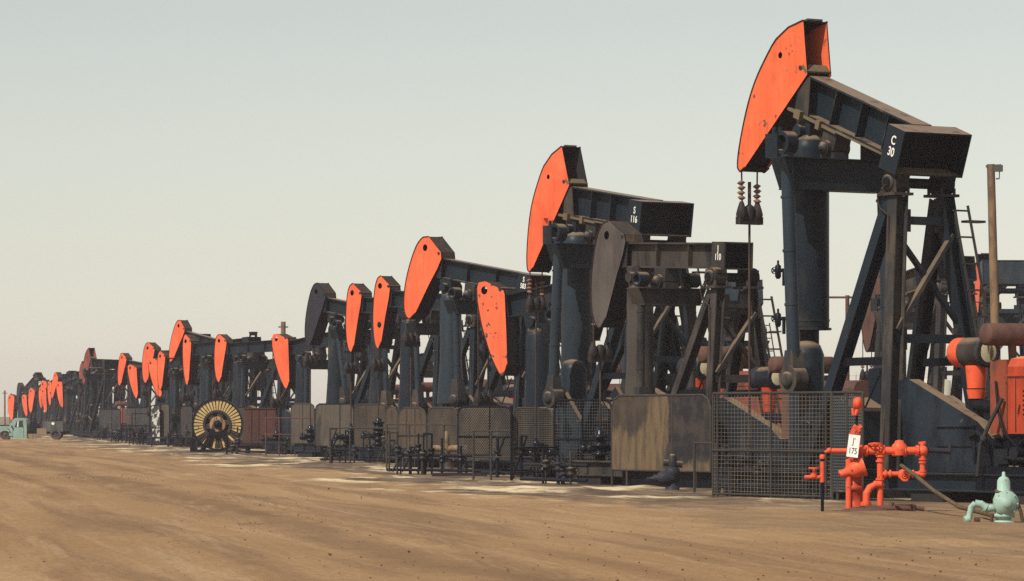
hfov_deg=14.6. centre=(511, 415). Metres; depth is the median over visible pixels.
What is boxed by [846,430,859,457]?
sign
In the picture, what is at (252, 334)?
vent stack
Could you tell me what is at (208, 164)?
sky
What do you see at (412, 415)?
guard fence
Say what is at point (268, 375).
pump jack
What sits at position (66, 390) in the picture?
pump jack
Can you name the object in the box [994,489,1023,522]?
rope
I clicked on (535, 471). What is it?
pipe rail
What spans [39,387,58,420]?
pump jack
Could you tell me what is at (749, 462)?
wellhead
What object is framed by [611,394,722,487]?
guard fence
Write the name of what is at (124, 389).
pump jack
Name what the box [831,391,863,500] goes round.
guard fence
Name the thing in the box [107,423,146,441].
pipe manifold
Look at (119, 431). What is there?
wellhead
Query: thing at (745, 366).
engine
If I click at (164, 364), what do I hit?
pump jack
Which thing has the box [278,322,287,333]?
pole
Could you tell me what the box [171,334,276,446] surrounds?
pump jack
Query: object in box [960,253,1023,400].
pump jack
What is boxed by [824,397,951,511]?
wellhead
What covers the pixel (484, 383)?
engine
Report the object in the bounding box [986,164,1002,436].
utility pole
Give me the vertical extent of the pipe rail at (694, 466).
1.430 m
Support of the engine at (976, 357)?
on the ground
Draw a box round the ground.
[0,417,1023,580]
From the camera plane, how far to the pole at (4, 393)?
619.92 m
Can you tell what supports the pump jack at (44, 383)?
on the ground
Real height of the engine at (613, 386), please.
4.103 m
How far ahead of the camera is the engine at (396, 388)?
206.28 m
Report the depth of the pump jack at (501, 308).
141.62 m
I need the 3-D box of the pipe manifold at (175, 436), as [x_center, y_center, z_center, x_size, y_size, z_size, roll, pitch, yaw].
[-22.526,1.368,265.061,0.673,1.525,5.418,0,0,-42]
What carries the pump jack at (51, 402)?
on the ground
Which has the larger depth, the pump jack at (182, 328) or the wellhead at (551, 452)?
the pump jack at (182, 328)
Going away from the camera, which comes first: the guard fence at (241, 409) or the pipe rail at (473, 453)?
the pipe rail at (473, 453)
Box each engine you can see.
[112,401,136,428]
[395,384,398,403]
[421,382,432,405]
[465,379,513,390]
[502,384,513,399]
[587,365,621,389]
[676,346,781,427]
[726,354,827,380]
[751,356,876,469]
[946,323,1023,502]
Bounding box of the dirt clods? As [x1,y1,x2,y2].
[3,464,1014,580]
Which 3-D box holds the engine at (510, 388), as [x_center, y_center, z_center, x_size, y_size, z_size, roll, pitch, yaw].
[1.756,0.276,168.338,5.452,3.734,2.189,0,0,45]
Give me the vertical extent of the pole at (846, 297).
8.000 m
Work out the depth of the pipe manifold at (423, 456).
141.16 m
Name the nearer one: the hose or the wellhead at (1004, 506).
the wellhead at (1004, 506)
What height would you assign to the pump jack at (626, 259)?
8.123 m
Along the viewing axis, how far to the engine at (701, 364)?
126.82 m
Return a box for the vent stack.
[249,332,257,402]
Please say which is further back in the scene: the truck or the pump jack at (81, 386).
the pump jack at (81, 386)
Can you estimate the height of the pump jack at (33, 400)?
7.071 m
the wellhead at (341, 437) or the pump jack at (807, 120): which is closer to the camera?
the pump jack at (807, 120)
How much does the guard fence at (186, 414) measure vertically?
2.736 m
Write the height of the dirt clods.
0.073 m
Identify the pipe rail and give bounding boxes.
[131,413,150,441]
[265,417,311,454]
[330,427,396,463]
[386,424,463,468]
[472,430,513,479]
[514,446,557,477]
[693,442,715,491]
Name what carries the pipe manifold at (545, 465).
on the ground
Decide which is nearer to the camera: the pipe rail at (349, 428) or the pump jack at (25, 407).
the pipe rail at (349, 428)
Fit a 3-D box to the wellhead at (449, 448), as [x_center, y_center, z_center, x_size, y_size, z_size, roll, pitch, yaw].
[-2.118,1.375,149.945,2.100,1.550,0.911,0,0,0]
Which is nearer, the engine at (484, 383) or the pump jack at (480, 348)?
the engine at (484, 383)
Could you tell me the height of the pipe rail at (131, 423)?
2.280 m
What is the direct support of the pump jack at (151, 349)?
on the ground
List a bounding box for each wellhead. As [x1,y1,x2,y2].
[110,427,125,437]
[261,430,290,440]
[299,425,314,442]
[334,424,365,444]
[360,418,384,446]
[433,431,470,468]
[462,432,495,464]
[523,438,553,456]
[578,426,610,460]
[646,454,682,489]
[724,445,773,469]
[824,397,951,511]
[963,472,1018,521]
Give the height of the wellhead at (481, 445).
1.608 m
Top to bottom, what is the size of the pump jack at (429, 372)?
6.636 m
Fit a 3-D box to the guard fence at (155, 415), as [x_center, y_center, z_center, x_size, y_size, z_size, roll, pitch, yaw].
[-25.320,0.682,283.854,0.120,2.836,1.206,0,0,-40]
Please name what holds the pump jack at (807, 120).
on the ground
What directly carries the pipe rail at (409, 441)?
on the ground
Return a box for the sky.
[0,0,1023,416]
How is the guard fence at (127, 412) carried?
on the ground
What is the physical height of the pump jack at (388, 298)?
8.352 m
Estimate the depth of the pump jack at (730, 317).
161.71 m
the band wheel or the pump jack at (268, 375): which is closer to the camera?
the band wheel
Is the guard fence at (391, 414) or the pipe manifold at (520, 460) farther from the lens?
the guard fence at (391, 414)
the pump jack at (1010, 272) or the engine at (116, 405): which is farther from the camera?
the engine at (116, 405)
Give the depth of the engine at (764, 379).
113.12 m
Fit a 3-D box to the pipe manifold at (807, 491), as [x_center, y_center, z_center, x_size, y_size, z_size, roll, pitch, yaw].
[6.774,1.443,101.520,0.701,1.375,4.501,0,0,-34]
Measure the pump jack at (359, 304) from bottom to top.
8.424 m
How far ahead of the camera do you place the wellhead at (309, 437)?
200.88 m
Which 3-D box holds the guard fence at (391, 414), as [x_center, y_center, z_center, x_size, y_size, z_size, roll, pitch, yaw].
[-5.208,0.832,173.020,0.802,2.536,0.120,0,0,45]
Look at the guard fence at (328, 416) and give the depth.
196.58 m
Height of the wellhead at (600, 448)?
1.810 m
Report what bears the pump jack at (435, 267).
on the ground
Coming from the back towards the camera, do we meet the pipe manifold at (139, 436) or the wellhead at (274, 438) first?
the pipe manifold at (139, 436)
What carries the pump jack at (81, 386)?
on the ground
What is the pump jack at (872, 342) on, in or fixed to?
on the ground
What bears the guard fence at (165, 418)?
on the ground
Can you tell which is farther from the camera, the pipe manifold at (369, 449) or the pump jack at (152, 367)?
the pump jack at (152, 367)
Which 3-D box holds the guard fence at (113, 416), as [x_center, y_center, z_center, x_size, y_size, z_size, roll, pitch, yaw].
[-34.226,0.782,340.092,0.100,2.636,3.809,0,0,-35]
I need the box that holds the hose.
[899,464,994,517]
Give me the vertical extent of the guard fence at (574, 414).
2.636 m
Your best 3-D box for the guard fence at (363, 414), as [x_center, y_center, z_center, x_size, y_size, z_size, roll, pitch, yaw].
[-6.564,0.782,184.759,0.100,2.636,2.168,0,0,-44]
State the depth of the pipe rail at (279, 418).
206.77 m
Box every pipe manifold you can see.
[91,426,117,439]
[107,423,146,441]
[125,425,165,444]
[146,424,197,446]
[224,427,289,454]
[320,428,388,462]
[386,431,501,474]
[479,435,555,477]
[520,450,589,484]
[719,444,835,498]
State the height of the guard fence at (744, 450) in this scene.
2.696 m
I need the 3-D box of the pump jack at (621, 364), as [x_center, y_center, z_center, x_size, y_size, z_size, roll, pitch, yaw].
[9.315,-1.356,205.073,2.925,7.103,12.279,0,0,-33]
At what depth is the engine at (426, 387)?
192.28 m
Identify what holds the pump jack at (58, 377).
on the ground
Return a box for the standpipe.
[804,454,824,510]
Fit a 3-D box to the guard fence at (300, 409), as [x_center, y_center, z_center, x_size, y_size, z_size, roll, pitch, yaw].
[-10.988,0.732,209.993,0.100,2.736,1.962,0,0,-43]
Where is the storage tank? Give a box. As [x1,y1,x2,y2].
[924,378,950,395]
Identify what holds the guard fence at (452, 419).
on the ground
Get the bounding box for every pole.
[2,390,6,424]
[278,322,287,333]
[829,295,851,379]
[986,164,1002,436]
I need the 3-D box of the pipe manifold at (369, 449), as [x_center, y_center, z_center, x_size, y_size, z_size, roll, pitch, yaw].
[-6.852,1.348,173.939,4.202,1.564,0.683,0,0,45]
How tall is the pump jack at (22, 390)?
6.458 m
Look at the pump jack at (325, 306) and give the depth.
199.01 m
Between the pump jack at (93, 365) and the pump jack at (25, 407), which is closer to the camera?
the pump jack at (93, 365)
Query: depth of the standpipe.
87.27 m
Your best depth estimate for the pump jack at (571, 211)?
133.91 m
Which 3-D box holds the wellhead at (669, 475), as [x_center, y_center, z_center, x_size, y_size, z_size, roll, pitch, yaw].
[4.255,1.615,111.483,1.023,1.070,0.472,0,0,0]
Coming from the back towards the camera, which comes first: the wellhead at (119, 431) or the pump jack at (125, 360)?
the pump jack at (125, 360)
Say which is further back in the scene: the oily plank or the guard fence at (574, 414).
the oily plank
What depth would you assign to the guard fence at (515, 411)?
139.18 m
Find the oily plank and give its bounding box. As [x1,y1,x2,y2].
[432,473,486,475]
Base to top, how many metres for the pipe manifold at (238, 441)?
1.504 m
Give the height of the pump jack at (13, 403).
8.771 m
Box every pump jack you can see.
[0,372,45,425]
[17,383,36,419]
[22,380,49,422]
[28,380,51,426]
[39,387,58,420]
[41,371,77,427]
[41,374,69,420]
[48,381,71,420]
[51,371,81,428]
[56,377,83,434]
[73,361,112,435]
[76,348,126,437]
[98,369,138,406]
[117,353,154,429]
[123,364,152,439]
[138,342,198,441]
[141,334,227,443]
[149,351,225,443]
[161,320,249,443]
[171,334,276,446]
[211,334,294,448]
[257,356,294,409]
[261,332,369,453]
[292,282,399,456]
[333,283,468,458]
[344,347,368,395]
[357,275,513,462]
[390,236,560,467]
[420,351,468,392]
[462,281,683,474]
[479,327,491,378]
[507,145,708,477]
[568,220,787,484]
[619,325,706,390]
[702,280,781,371]
[715,18,1023,504]
[859,256,989,418]
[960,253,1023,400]
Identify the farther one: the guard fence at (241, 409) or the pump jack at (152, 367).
the pump jack at (152, 367)
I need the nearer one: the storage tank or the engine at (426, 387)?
the engine at (426, 387)
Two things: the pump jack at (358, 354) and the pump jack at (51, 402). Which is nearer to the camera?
the pump jack at (358, 354)
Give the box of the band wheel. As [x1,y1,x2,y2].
[190,399,243,451]
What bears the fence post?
on the ground
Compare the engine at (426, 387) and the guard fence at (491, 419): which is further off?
the engine at (426, 387)
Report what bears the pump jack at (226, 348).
on the ground
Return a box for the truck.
[0,414,70,439]
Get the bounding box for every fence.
[99,409,120,439]
[122,407,149,441]
[150,405,160,441]
[161,403,169,441]
[180,406,192,446]
[238,407,244,448]
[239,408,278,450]
[291,403,314,454]
[315,403,353,457]
[354,404,385,458]
[385,405,397,463]
[397,407,426,467]
[427,407,457,467]
[457,406,509,472]
[513,407,553,456]
[553,399,611,477]
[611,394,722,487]
[711,391,831,499]
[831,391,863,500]
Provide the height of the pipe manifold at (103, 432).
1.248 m
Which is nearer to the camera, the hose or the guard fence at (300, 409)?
the hose
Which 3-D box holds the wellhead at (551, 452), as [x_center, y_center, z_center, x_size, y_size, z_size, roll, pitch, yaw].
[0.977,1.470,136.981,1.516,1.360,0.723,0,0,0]
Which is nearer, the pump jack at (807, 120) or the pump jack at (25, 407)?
the pump jack at (807, 120)
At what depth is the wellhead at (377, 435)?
176.27 m
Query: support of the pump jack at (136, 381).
on the ground
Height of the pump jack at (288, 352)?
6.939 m
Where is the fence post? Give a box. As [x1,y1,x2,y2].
[510,406,512,480]

